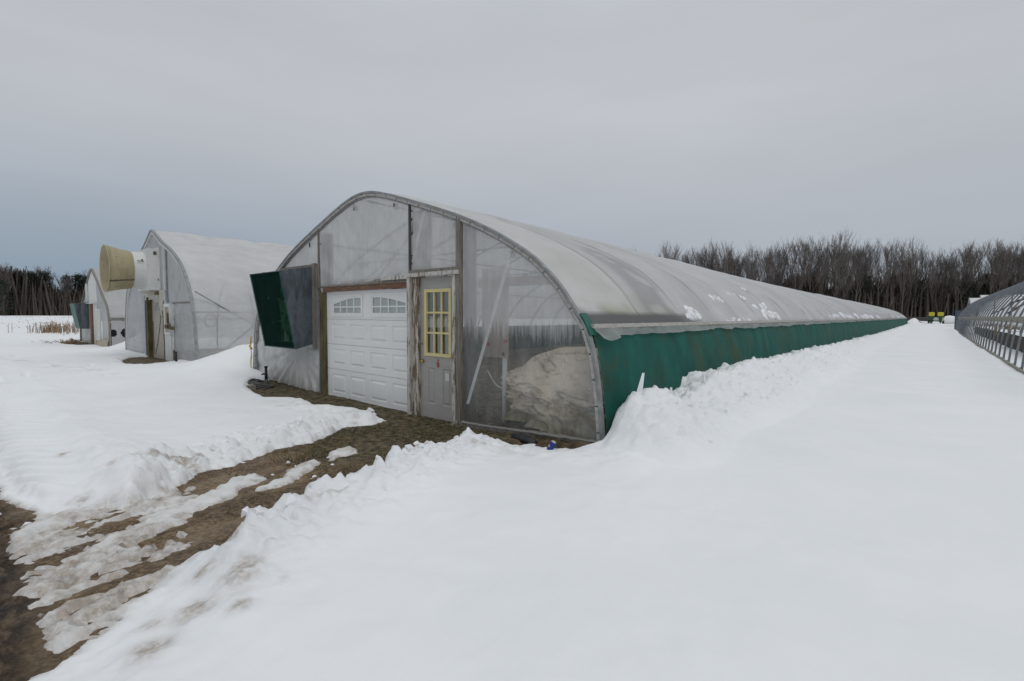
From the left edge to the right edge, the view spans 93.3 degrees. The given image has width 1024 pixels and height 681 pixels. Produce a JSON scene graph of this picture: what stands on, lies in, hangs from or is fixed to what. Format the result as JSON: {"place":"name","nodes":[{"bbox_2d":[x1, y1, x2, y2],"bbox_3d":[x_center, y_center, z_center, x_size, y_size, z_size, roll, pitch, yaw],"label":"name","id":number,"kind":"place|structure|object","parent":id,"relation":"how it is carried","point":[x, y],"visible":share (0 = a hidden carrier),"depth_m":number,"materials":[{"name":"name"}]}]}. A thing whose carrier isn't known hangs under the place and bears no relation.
{"place":"outdoors","nodes":[
{"label":"outdoors","id":0,"kind":"place"},
{"bbox_2d":[0,342,595,680],"bbox_3d":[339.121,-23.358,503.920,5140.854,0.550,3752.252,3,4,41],"label":"ground","id":1,"kind":"structure","parent":0,"point":[25,655],"depth_m":4.14,"materials":[{"name":"soil"}]},
{"bbox_2d":[0,263,14,310],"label":"bare tree","id":2,"kind":"object","parent":1,"relation":"on","point":[5,275],"visible":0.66,"depth_m":208.13,"materials":[{"name":"brown plant"}]},
{"bbox_2d":[0,279,18,315],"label":"evergreen tree","id":3,"kind":"object","parent":1,"relation":"on","point":[3,292],"visible":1,"depth_m":199.42,"materials":[{"name":"green plant"}]},
{"bbox_2d":[9,270,29,310],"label":"pine tree","id":4,"kind":"object","parent":1,"relation":"on","point":[20,280],"visible":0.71,"depth_m":214.23,"materials":[{"name":"green plant"}]},
{"bbox_2d":[23,272,41,293],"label":"pine tree","id":5,"kind":"object","parent":1,"relation":"on","point":[31,275],"visible":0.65,"depth_m":218.77,"materials":[{"name":"green plant"}]},
{"bbox_2d":[0,264,83,315],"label":"undergrowth","id":6,"kind":"object","parent":1,"relation":"on","point":[42,302],"visible":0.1,"depth_m":218.14,"materials":[{"name":"plant"}]},
{"bbox_2d":[7,321,78,334],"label":"tall weeds","id":7,"kind":"object","parent":1,"relation":"on","point":[55,328],"visible":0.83,"depth_m":38.98,"materials":[{"name":"brown plant"}]},
{"bbox_2d":[33,266,56,293],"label":"bare tree","id":8,"kind":"object","parent":1,"relation":"on","point":[45,278],"visible":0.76,"depth_m":223.24,"materials":[{"name":"brown plant"}]},
{"bbox_2d":[36,267,54,291],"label":"bare tree","id":9,"kind":"object","parent":1,"relation":"on","point":[45,277],"visible":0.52,"depth_m":223.28,"materials":[{"name":"brown plant"}]},
{"bbox_2d":[36,269,56,292],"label":"pine tree","id":10,"kind":"object","parent":1,"relation":"on","point":[44,274],"visible":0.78,"depth_m":222.54,"materials":[{"name":"green plant"}]},
{"bbox_2d":[53,272,73,304],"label":"bare tree","id":11,"kind":"object","parent":1,"relation":"on","point":[65,290],"visible":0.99,"depth_m":225.44,"materials":[{"name":"brown plant"}]},
{"bbox_2d":[58,275,76,298],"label":"pine tree","id":12,"kind":"object","parent":1,"relation":"on","point":[64,288],"visible":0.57,"depth_m":229.01,"materials":[{"name":"green plant"}]},
{"bbox_2d":[71,272,85,295],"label":"pine tree","id":13,"kind":"object","parent":1,"relation":"on","point":[78,278],"visible":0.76,"depth_m":232.74,"materials":[{"name":"green plant"}]},
{"bbox_2d":[248,378,273,389],"bbox_3d":[-5.726,0.963,10.843,1.040,0.181,0.610,3,4,41],"label":"hose coil","id":14,"kind":"object","parent":1,"relation":"on","point":[261,383],"visible":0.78,"depth_m":10.60,"materials":[{"name":"rubber"}]},
{"bbox_2d":[70,268,577,345],"bbox_3d":[-4.867,-2.744,46.744,8.480,4.289,55.724,3,4,41],"label":"greenhouse","id":15,"kind":"object","parent":1,"relation":"on","point":[94,308],"visible":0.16,"depth_m":25.28,"materials":[{"name":"plastic"}]},
{"bbox_2d":[93,304,96,343],"bbox_3d":[-22.385,-0.805,25.964,1.100,2.340,0.020,3,4,41],"label":"ribbed door","id":16,"kind":"structure","parent":15,"relation":"in","point":[94,305],"depth_m":26.05,"materials":[{"name":"white"}]},
{"bbox_2d":[95,309,101,339],"bbox_3d":[-21.606,-0.622,25.255,0.980,2.060,0.080,3,4,41],"label":"side door","id":17,"kind":"structure","parent":15,"relation":"in","point":[98,311],"depth_m":25.00,"materials":[{"name":"white"}]},
{"bbox_2d":[99,229,576,360],"bbox_3d":[5.990,-2.745,40.352,9.507,4.907,61.952,3,4,41],"label":"gothic greenhouse","id":18,"kind":"object","parent":1,"relation":"on","point":[175,284],"visible":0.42,"depth_m":16.97,"materials":[{"name":"plastic"}]},
{"bbox_2d":[152,300,165,358],"bbox_3d":[-13.030,-0.387,17.912,2.040,2.240,0.070,3,4,41],"label":"sectional door","id":19,"kind":"structure","parent":18,"relation":"in","point":[158,320],"depth_m":18.06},
{"bbox_2d":[253,386,573,475],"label":"dry grass","id":20,"kind":"structure","parent":1,"relation":"on","point":[351,442],"depth_m":5.84,"materials":[{"name":"plant"}]},
{"bbox_2d":[482,318,508,422],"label":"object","id":21,"kind":"object","parent":1,"relation":"on","point":[497,345],"visible":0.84,"depth_m":7.06,"materials":[{"name":"grey wood"}]},
{"bbox_2d":[511,433,537,443],"bbox_3d":[0.152,1.219,5.949,0.122,0.130,0.462,-2,4,-32],"label":"drain pipe","id":22,"kind":"object","parent":1,"relation":"on","point":[524,438],"visible":0.65,"depth_m":5.87,"materials":[{"name":"black plastic"}]},
{"bbox_2d":[500,347,606,437],"bbox_3d":[0.977,0.622,7.165,2.296,1.065,2.037,3,4,41],"label":"tarp bundle","id":23,"kind":"object","parent":1,"relation":"on","point":[551,391],"visible":0.54,"depth_m":6.41,"materials":[{"name":"plastic"}]},
{"bbox_2d":[249,191,907,443],"bbox_3d":[27.616,-2.408,43.640,10.080,3.946,93.798,3,4,41],"label":"greenhouse","id":24,"kind":"object","parent":1,"relation":"on","point":[354,294],"visible":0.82,"depth_m":8.30,"materials":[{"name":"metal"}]},
{"bbox_2d":[327,288,406,411],"bbox_3d":[-2.697,0.124,8.946,2.790,2.097,0.064,3,4,41],"label":"garage door","id":25,"kind":"structure","parent":24,"relation":"in","point":[367,329],"depth_m":8.85,"materials":[{"name":"white paint"}]},
{"bbox_2d":[420,275,451,421],"bbox_3d":[-1.174,0.123,7.567,0.861,2.248,0.114,3,4,41],"label":"entry door","id":26,"kind":"structure","parent":24,"relation":"in","point":[436,368],"depth_m":7.61,"materials":[{"name":"grey paint"}]},
{"bbox_2d":[684,305,701,321],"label":"roof snow","id":27,"kind":"structure","parent":24,"relation":"on","point":[692,314],"depth_m":8.42,"materials":[{"name":"snow"}]},
{"bbox_2d":[752,302,776,319],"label":"roof snow","id":28,"kind":"structure","parent":24,"relation":"on","point":[765,312],"depth_m":12.48,"materials":[{"name":"snow"}]},
{"bbox_2d":[574,441,589,448],"bbox_3d":[0.823,1.211,5.456,0.222,0.126,0.251,0,3,-9],"label":"earth clod","id":29,"kind":"object","parent":1,"relation":"on","point":[579,444],"visible":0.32,"depth_m":5.44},
{"bbox_2d":[728,258,750,275],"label":"bare tree","id":30,"kind":"object","parent":1,"relation":"on","point":[736,262],"visible":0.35,"depth_m":136.17,"materials":[{"name":"brown plant"}]},
{"bbox_2d":[744,251,765,279],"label":"bare tree","id":31,"kind":"object","parent":1,"relation":"on","point":[751,267],"visible":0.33,"depth_m":136.94,"materials":[{"name":"grey plant"}]},
{"bbox_2d":[759,245,778,283],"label":"bare tree","id":32,"kind":"object","parent":1,"relation":"on","point":[768,267],"visible":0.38,"depth_m":136.52,"materials":[{"name":"brown plant"}]},
{"bbox_2d":[768,249,787,283],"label":"bare tree","id":33,"kind":"object","parent":1,"relation":"on","point":[777,268],"visible":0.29,"depth_m":135.95,"materials":[{"name":"brown plant"}]},
{"bbox_2d":[780,238,802,287],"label":"bare tree","id":34,"kind":"object","parent":1,"relation":"on","point":[789,262],"visible":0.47,"depth_m":135.99,"materials":[{"name":"brown plant"}]},
{"bbox_2d":[793,235,815,290],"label":"bare tree","id":35,"kind":"object","parent":1,"relation":"on","point":[803,250],"visible":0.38,"depth_m":134.56,"materials":[{"name":"grey plant"}]},
{"bbox_2d":[794,235,828,292],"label":"bare tree","id":36,"kind":"object","parent":1,"relation":"on","point":[810,271],"visible":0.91,"depth_m":130.30,"materials":[{"name":"grey plant"}]},
{"bbox_2d":[811,237,836,293],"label":"bare tree","id":37,"kind":"object","parent":1,"relation":"on","point":[818,267],"visible":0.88,"depth_m":129.52,"materials":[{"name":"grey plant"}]},
{"bbox_2d":[814,225,860,297],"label":"bare tree","id":38,"kind":"object","parent":1,"relation":"on","point":[839,260],"visible":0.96,"depth_m":128.15,"materials":[{"name":"brown plant"}]},
{"bbox_2d":[830,245,855,297],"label":"bare tree","id":39,"kind":"object","parent":1,"relation":"on","point":[840,269],"visible":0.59,"depth_m":129.67,"materials":[{"name":"brown plant"}]},
{"bbox_2d":[835,248,862,299],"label":"bare tree","id":40,"kind":"object","parent":1,"relation":"on","point":[843,286],"visible":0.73,"depth_m":129.21,"materials":[{"name":"brown plant"}]},
{"bbox_2d":[840,245,860,298],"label":"bare tree","id":41,"kind":"object","parent":1,"relation":"on","point":[847,273],"visible":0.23,"depth_m":133.15,"materials":[{"name":"brown plant"}]},
{"bbox_2d":[845,239,870,301],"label":"bare tree","id":42,"kind":"object","parent":1,"relation":"on","point":[858,267],"visible":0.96,"depth_m":128.38,"materials":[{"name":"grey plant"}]},
{"bbox_2d":[847,247,874,283],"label":"bare tree","id":43,"kind":"object","parent":1,"relation":"on","point":[864,264],"visible":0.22,"depth_m":137.66,"materials":[{"name":"brown plant"}]},
{"bbox_2d":[851,273,874,302],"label":"pine tree","id":44,"kind":"object","parent":1,"relation":"on","point":[864,287],"visible":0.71,"depth_m":130.71,"materials":[{"name":"green plant"}]},
{"bbox_2d":[844,243,881,295],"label":"bare tree","id":45,"kind":"object","parent":1,"relation":"on","point":[867,260],"visible":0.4,"depth_m":134.30,"materials":[{"name":"brown plant"}]},
{"bbox_2d":[716,266,1022,319],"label":"undergrowth","id":46,"kind":"object","parent":1,"relation":"on","point":[944,306],"visible":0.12,"depth_m":129.47,"materials":[{"name":"plant"}]},
{"bbox_2d":[868,286,885,304],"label":"pine tree","id":47,"kind":"object","parent":1,"relation":"on","point":[880,288],"visible":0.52,"depth_m":133.15,"materials":[{"name":"green plant"}]},
{"bbox_2d":[864,237,894,298],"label":"bare tree","id":48,"kind":"object","parent":1,"relation":"on","point":[876,267],"visible":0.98,"depth_m":129.42,"materials":[{"name":"grey plant"}]},
{"bbox_2d":[867,241,901,304],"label":"bare tree","id":49,"kind":"object","parent":1,"relation":"on","point":[895,250],"visible":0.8,"depth_m":129.90,"materials":[{"name":"brown plant"}]},
{"bbox_2d":[880,240,912,292],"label":"bare tree","id":50,"kind":"object","parent":1,"relation":"on","point":[897,283],"visible":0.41,"depth_m":132.78,"materials":[{"name":"grey plant"}]},
{"bbox_2d":[889,237,924,313],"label":"bare tree","id":51,"kind":"object","parent":1,"relation":"on","point":[904,277],"visible":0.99,"depth_m":127.62,"materials":[{"name":"brown plant"}]},
{"bbox_2d":[895,251,922,298],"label":"bare tree","id":52,"kind":"object","parent":1,"relation":"on","point":[907,268],"visible":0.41,"depth_m":131.92,"materials":[{"name":"grey plant"}]},
{"bbox_2d":[899,236,931,316],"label":"bare tree","id":53,"kind":"object","parent":1,"relation":"on","point":[916,267],"visible":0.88,"depth_m":128.23,"materials":[{"name":"grey plant"}]},
{"bbox_2d":[904,252,927,288],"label":"bare tree","id":54,"kind":"object","parent":1,"relation":"on","point":[918,266],"visible":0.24,"depth_m":131.99,"materials":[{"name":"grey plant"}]},
{"bbox_2d":[908,277,931,316],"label":"pine tree","id":55,"kind":"object","parent":1,"relation":"on","point":[924,291],"visible":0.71,"depth_m":128.97,"materials":[{"name":"green plant"}]},
{"bbox_2d":[907,317,939,322],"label":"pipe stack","id":56,"kind":"object","parent":1,"relation":"on","point":[921,318],"visible":0.45,"depth_m":80.86,"materials":[{"name":"grey metal"}]},
{"bbox_2d":[921,253,939,285],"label":"bare tree","id":57,"kind":"object","parent":1,"relation":"on","point":[927,267],"visible":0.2,"depth_m":138.40,"materials":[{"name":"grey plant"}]},
{"bbox_2d":[920,251,947,310],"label":"bare tree","id":58,"kind":"object","parent":1,"relation":"on","point":[933,272],"visible":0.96,"depth_m":127.95,"materials":[{"name":"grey plant"}]},
{"bbox_2d":[921,256,947,295],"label":"bare tree","id":59,"kind":"object","parent":1,"relation":"on","point":[938,275],"visible":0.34,"depth_m":131.44,"materials":[{"name":"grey plant"}]},
{"bbox_2d":[928,312,943,323],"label":"seed planter","id":60,"kind":"object","parent":1,"relation":"on","point":[940,315],"visible":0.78,"depth_m":74.94,"materials":[{"name":"green paint"}]},
{"bbox_2d":[936,258,957,299],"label":"bare tree","id":61,"kind":"object","parent":1,"relation":"on","point":[947,277],"visible":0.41,"depth_m":131.12,"materials":[{"name":"grey plant"}]},
{"bbox_2d":[932,244,964,297],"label":"bare tree","id":62,"kind":"object","parent":1,"relation":"on","point":[941,264],"visible":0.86,"depth_m":128.71,"materials":[{"name":"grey plant"}]},
{"bbox_2d":[946,279,963,310],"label":"pine tree","id":63,"kind":"object","parent":1,"relation":"on","point":[952,297],"visible":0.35,"depth_m":131.47,"materials":[{"name":"green plant"}]},
{"bbox_2d":[942,251,972,309],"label":"bare tree","id":64,"kind":"object","parent":1,"relation":"on","point":[959,278],"visible":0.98,"depth_m":126.54,"materials":[{"name":"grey plant"}]},
{"bbox_2d":[954,310,965,328],"bbox_3d":[47.008,-2.030,50.648,0.950,2.240,0.890,3,4,41],"label":"utility cabinet","id":65,"kind":"object","parent":1,"relation":"on","point":[957,312],"visible":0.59,"depth_m":50.52,"materials":[{"name":"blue metal"}]},
{"bbox_2d":[948,241,985,292],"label":"bare tree","id":66,"kind":"object","parent":1,"relation":"on","point":[969,264],"visible":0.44,"depth_m":130.04,"materials":[{"name":"brown plant"}]},
{"bbox_2d":[952,246,986,282],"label":"bare tree","id":67,"kind":"object","parent":1,"relation":"on","point":[968,261],"visible":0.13,"depth_m":137.79,"materials":[{"name":"grey plant"}]},
{"bbox_2d":[958,244,984,293],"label":"bare tree","id":68,"kind":"object","parent":1,"relation":"on","point":[974,267],"visible":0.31,"depth_m":130.52,"materials":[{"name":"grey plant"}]},
{"bbox_2d":[959,282,986,305],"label":"pine tree","id":69,"kind":"object","parent":1,"relation":"on","point":[972,289],"visible":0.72,"depth_m":126.31,"materials":[{"name":"grey plant"}]},
{"bbox_2d":[957,242,989,296],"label":"bare tree","id":70,"kind":"object","parent":1,"relation":"on","point":[969,279],"visible":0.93,"depth_m":126.85,"materials":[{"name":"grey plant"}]},
{"bbox_2d":[955,282,1023,373],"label":"hoop frame","id":71,"kind":"object","parent":1,"relation":"on","point":[989,302],"visible":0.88,"depth_m":22.16,"materials":[{"name":"metal"}]},
{"bbox_2d":[976,274,1004,294],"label":"pine tree","id":72,"kind":"object","parent":1,"relation":"on","point":[985,289],"visible":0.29,"depth_m":130.78,"materials":[{"name":"grey plant"}]},
{"bbox_2d":[967,297,1023,326],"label":"greenhouse","id":73,"kind":"object","parent":1,"relation":"on","point":[971,300],"visible":0.28,"depth_m":56.01,"materials":[{"name":"white"}]},
{"bbox_2d":[970,238,1021,294],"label":"bare tree","id":74,"kind":"object","parent":1,"relation":"on","point":[992,264],"visible":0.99,"depth_m":124.33,"materials":[{"name":"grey plant"}]},
{"bbox_2d":[981,237,1015,291],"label":"bare tree","id":75,"kind":"object","parent":1,"relation":"on","point":[1001,272],"visible":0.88,"depth_m":124.24,"materials":[{"name":"grey plant"}]},
{"bbox_2d":[981,239,1019,283],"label":"bare tree","id":76,"kind":"object","parent":1,"relation":"on","point":[1001,258],"visible":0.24,"depth_m":130.88,"materials":[{"name":"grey plant"}]},
{"bbox_2d":[987,328,1023,345],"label":"plant bench","id":77,"kind":"object","parent":1,"relation":"on","point":[1004,337],"visible":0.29,"depth_m":26.12,"materials":[{"name":"grey wood"}]},
{"bbox_2d":[999,246,1023,286],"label":"bare tree","id":78,"kind":"object","parent":1,"relation":"on","point":[1020,263],"visible":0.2,"depth_m":129.50,"materials":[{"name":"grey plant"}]},
{"bbox_2d":[1002,241,1023,288],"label":"bare tree","id":79,"kind":"object","parent":1,"relation":"on","point":[1015,267],"visible":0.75,"depth_m":124.86,"materials":[{"name":"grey plant"}]},
{"bbox_2d":[1007,332,1023,352],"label":"plant bench","id":80,"kind":"object","parent":1,"relation":"on","point":[1015,342],"visible":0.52,"depth_m":21.03,"materials":[{"name":"grey wood"}]},
{"bbox_2d":[1011,247,1023,294],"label":"bare tree","id":81,"kind":"object","parent":1,"relation":"on","point":[1018,264],"visible":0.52,"depth_m":127.25,"materials":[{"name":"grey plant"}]},
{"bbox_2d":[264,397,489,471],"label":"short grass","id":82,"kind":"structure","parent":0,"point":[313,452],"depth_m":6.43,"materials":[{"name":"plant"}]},
{"bbox_2d":[0,315,1023,680],"bbox_3d":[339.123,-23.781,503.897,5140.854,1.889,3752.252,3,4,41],"label":"snow","id":83,"kind":"structure","parent":0,"point":[852,509],"depth_m":3.17,"materials":[{"name":"snow"}]},
{"bbox_2d":[51,338,87,344],"bbox_3d":[-25.009,0.132,27.226,3.690,0.518,1.592,3,4,41],"label":"dry tuft","id":84,"kind":"object","parent":83,"relation":"on","point":[73,341],"visible":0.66,"depth_m":26.97,"materials":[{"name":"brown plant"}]},
{"bbox_2d":[95,340,108,346],"bbox_3d":[-20.608,0.260,24.229,2.420,0.700,0.240,3,4,41],"label":"leaning board","id":85,"kind":"object","parent":83,"relation":"on","point":[103,343],"visible":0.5,"depth_m":23.87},
{"bbox_2d":[241,506,248,517],"bbox_3d":[-1.701,1.095,3.085,0.052,0.060,0.082,-1,3,-18],"label":"snow chunk","id":86,"kind":"object","parent":83,"relation":"on","point":[245,510],"visible":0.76,"depth_m":3.06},
{"bbox_2d":[285,495,297,505],"bbox_3d":[-1.494,1.087,3.262,0.081,0.081,0.072,-1,4,-30],"label":"snow chunk","id":87,"kind":"object","parent":83,"relation":"on","point":[291,499],"visible":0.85,"depth_m":3.24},
{"bbox_2d":[504,438,521,444],"bbox_3d":[0.002,1.248,5.837,0.269,0.127,0.193,3,4,41],"label":"earth clod","id":88,"kind":"object","parent":83,"relation":"on","point":[512,441],"visible":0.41,"depth_m":5.79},
{"bbox_2d":[547,440,555,449],"bbox_3d":[0.446,1.189,5.450,0.107,0.132,0.072,1,3,6],"label":"soda can","id":89,"kind":"object","parent":83,"relation":"on","point":[551,445],"visible":0.92,"depth_m":5.42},
{"bbox_2d":[637,373,644,392],"bbox_3d":[1.476,0.518,5.548,0.060,0.290,0.162,3,4,41],"label":"ice shard","id":90,"kind":"object","parent":83,"relation":"on","point":[640,387],"visible":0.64,"depth_m":5.55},
{"bbox_2d":[659,240,686,261],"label":"bare tree","id":91,"kind":"object","parent":83,"relation":"on","point":[667,255],"visible":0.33,"depth_m":132.73,"materials":[{"name":"grey plant"}]},
{"bbox_2d":[682,248,702,265],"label":"bare tree","id":92,"kind":"object","parent":83,"relation":"on","point":[687,260],"visible":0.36,"depth_m":132.19,"materials":[{"name":"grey plant"}]},
{"bbox_2d":[696,242,711,268],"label":"bare tree","id":93,"kind":"object","parent":83,"relation":"on","point":[703,264],"visible":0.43,"depth_m":132.99,"materials":[{"name":"grey plant"}]},
{"bbox_2d":[699,245,727,271],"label":"bare tree","id":94,"kind":"object","parent":83,"relation":"on","point":[710,263],"visible":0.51,"depth_m":134.36,"materials":[{"name":"grey plant"}]},
{"bbox_2d":[714,249,734,272],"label":"bare tree","id":95,"kind":"object","parent":83,"relation":"on","point":[727,262],"visible":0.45,"depth_m":132.85,"materials":[{"name":"grey plant"}]},
{"bbox_2d":[708,241,741,273],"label":"bare tree","id":96,"kind":"object","parent":83,"relation":"on","point":[726,256],"visible":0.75,"depth_m":130.97,"materials":[{"name":"grey plant"}]},
{"bbox_2d":[730,255,741,276],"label":"bare tree","id":97,"kind":"object","parent":83,"relation":"on","point":[737,268],"visible":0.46,"depth_m":134.42,"materials":[{"name":"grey plant"}]},
{"bbox_2d":[736,240,758,279],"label":"bare tree","id":98,"kind":"object","parent":83,"relation":"on","point":[749,273],"visible":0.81,"depth_m":131.24,"materials":[{"name":"grey plant"}]},
{"bbox_2d":[745,258,766,281],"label":"bare tree","id":99,"kind":"object","parent":83,"relation":"on","point":[759,278],"visible":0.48,"depth_m":133.16,"materials":[{"name":"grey plant"}]},
{"bbox_2d":[756,247,782,284],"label":"bare tree","id":100,"kind":"object","parent":83,"relation":"on","point":[768,263],"visible":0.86,"depth_m":131.81,"materials":[{"name":"grey plant"}]},
{"bbox_2d":[767,242,793,286],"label":"bare tree","id":101,"kind":"object","parent":83,"relation":"on","point":[779,283],"visible":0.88,"depth_m":132.26,"materials":[{"name":"grey plant"}]},
{"bbox_2d":[782,233,813,289],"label":"bare tree","id":102,"kind":"object","parent":83,"relation":"on","point":[793,262],"visible":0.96,"depth_m":130.93,"materials":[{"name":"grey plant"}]},
{"bbox_2d":[807,240,847,295],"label":"bare tree","id":103,"kind":"object","parent":83,"relation":"on","point":[827,248],"visible":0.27,"depth_m":134.29,"materials":[{"name":"grey plant"}]},
{"bbox_2d":[843,249,871,292],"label":"bare tree","id":104,"kind":"object","parent":83,"relation":"on","point":[863,267],"visible":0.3,"depth_m":134.36,"materials":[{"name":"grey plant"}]},
{"bbox_2d":[850,281,872,303],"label":"pine tree","id":105,"kind":"object","parent":83,"relation":"on","point":[861,290],"visible":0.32,"depth_m":133.84,"materials":[{"name":"grey plant"}]},
{"bbox_2d":[0,0,1023,291],"label":"sky","id":106,"kind":"structure","parent":0,"point":[635,125],"materials":[{"name":"grey"}]},
{"bbox_2d":[944,316,954,323],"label":"tunnel","id":107,"kind":"structure","parent":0,"point":[949,319],"depth_m":75.70,"materials":[{"name":"white plastic"}]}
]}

